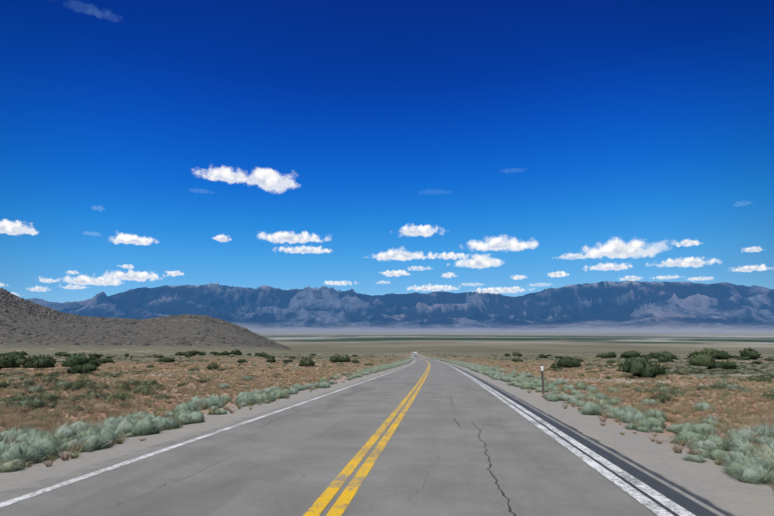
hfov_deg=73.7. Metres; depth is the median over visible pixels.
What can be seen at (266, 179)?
cloud
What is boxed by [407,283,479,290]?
cloud
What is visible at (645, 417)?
sage twigs
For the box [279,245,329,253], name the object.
cloud
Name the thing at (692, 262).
cloud
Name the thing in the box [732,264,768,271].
cloud
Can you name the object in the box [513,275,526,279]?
cloud
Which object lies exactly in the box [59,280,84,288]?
cloud
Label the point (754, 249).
cloud
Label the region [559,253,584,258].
cloud
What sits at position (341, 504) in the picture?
yellow marking
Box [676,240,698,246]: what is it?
cloud
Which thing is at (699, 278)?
cloud
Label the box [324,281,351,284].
cloud
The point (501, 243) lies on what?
cloud
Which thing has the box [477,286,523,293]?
cloud
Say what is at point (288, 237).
cloud
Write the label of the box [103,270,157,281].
cloud
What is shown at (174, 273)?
cloud
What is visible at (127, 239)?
cloud
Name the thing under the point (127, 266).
cloud
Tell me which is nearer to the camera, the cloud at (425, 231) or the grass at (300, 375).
the grass at (300, 375)
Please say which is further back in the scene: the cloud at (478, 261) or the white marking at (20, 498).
the cloud at (478, 261)
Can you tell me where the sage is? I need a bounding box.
[0,357,773,483]
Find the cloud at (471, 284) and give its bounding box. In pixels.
[462,283,481,285]
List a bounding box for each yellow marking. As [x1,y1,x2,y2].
[303,357,428,515]
[326,360,429,515]
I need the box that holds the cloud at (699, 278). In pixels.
[688,276,712,280]
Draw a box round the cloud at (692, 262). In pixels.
[630,257,719,266]
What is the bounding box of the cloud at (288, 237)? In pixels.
[259,231,328,243]
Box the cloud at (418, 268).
[408,266,428,270]
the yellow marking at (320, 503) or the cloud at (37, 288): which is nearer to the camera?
the yellow marking at (320, 503)
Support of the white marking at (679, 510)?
on the road asphalt
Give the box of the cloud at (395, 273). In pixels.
[382,270,409,280]
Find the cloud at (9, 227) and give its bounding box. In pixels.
[0,219,37,234]
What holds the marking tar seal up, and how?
on the road asphalt
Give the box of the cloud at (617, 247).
[583,238,665,257]
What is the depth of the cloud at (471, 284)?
15206.57 m
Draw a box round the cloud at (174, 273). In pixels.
[167,271,183,276]
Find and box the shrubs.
[0,347,773,376]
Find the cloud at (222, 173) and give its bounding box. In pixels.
[195,166,245,183]
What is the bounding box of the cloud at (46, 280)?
[39,277,56,282]
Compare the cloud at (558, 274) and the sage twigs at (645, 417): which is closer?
the sage twigs at (645, 417)
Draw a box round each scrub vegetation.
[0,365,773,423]
[27,353,773,371]
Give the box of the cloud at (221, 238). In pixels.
[214,235,230,241]
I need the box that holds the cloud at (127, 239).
[112,233,156,244]
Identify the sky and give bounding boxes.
[0,0,773,302]
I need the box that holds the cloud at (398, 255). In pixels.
[373,250,432,268]
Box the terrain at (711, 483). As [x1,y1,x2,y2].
[0,293,773,515]
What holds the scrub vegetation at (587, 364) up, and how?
on the terrain at (711, 483)
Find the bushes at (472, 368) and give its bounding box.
[140,357,769,372]
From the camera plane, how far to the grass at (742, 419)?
19.23 m
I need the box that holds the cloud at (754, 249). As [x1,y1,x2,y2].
[745,247,761,251]
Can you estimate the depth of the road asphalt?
7.66 m
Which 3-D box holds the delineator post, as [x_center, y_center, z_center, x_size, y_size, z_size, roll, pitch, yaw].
[7.574,6.054,25.093,0.115,1.707,0.051,-1,-6,2]
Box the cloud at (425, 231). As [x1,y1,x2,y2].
[400,225,461,246]
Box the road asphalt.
[0,352,725,515]
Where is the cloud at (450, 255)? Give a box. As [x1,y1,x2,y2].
[432,252,467,259]
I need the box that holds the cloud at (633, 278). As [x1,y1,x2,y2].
[620,276,639,280]
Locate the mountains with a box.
[25,281,773,332]
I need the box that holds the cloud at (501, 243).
[469,235,537,250]
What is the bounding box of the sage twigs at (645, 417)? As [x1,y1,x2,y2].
[0,369,773,486]
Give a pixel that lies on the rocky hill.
(47, 312)
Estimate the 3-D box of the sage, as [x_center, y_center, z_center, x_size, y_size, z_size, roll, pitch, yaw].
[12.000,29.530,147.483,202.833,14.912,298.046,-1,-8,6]
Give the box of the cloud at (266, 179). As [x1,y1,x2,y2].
[244,168,295,192]
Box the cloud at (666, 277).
[653,275,678,278]
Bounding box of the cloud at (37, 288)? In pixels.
[30,286,47,291]
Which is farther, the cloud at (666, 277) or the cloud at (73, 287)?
the cloud at (666, 277)
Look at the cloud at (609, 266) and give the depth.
15201.67 m
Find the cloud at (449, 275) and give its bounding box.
[442,272,454,277]
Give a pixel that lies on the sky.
(565, 127)
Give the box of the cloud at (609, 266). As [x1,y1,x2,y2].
[583,258,631,270]
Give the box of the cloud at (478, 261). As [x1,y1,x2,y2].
[454,246,500,267]
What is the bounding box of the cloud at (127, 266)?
[118,264,133,268]
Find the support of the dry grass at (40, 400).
on the terrain at (711, 483)
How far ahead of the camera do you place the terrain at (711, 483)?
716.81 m
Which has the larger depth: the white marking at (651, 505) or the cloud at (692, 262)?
the cloud at (692, 262)
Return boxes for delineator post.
[541,365,544,393]
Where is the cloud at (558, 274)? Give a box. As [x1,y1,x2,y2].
[548,271,568,276]
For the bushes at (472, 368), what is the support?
on the terrain at (711, 483)
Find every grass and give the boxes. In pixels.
[0,355,773,388]
[0,378,773,490]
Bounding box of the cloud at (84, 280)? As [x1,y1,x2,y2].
[64,270,135,285]
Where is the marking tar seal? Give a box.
[420,355,732,515]
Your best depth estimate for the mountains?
21759.45 m
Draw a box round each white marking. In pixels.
[0,359,415,507]
[418,354,695,515]
[428,358,673,515]
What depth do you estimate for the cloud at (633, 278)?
13932.89 m
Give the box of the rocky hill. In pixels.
[0,288,288,348]
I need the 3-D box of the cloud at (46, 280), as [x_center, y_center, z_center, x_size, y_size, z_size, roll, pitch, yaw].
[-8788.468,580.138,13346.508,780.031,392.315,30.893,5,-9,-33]

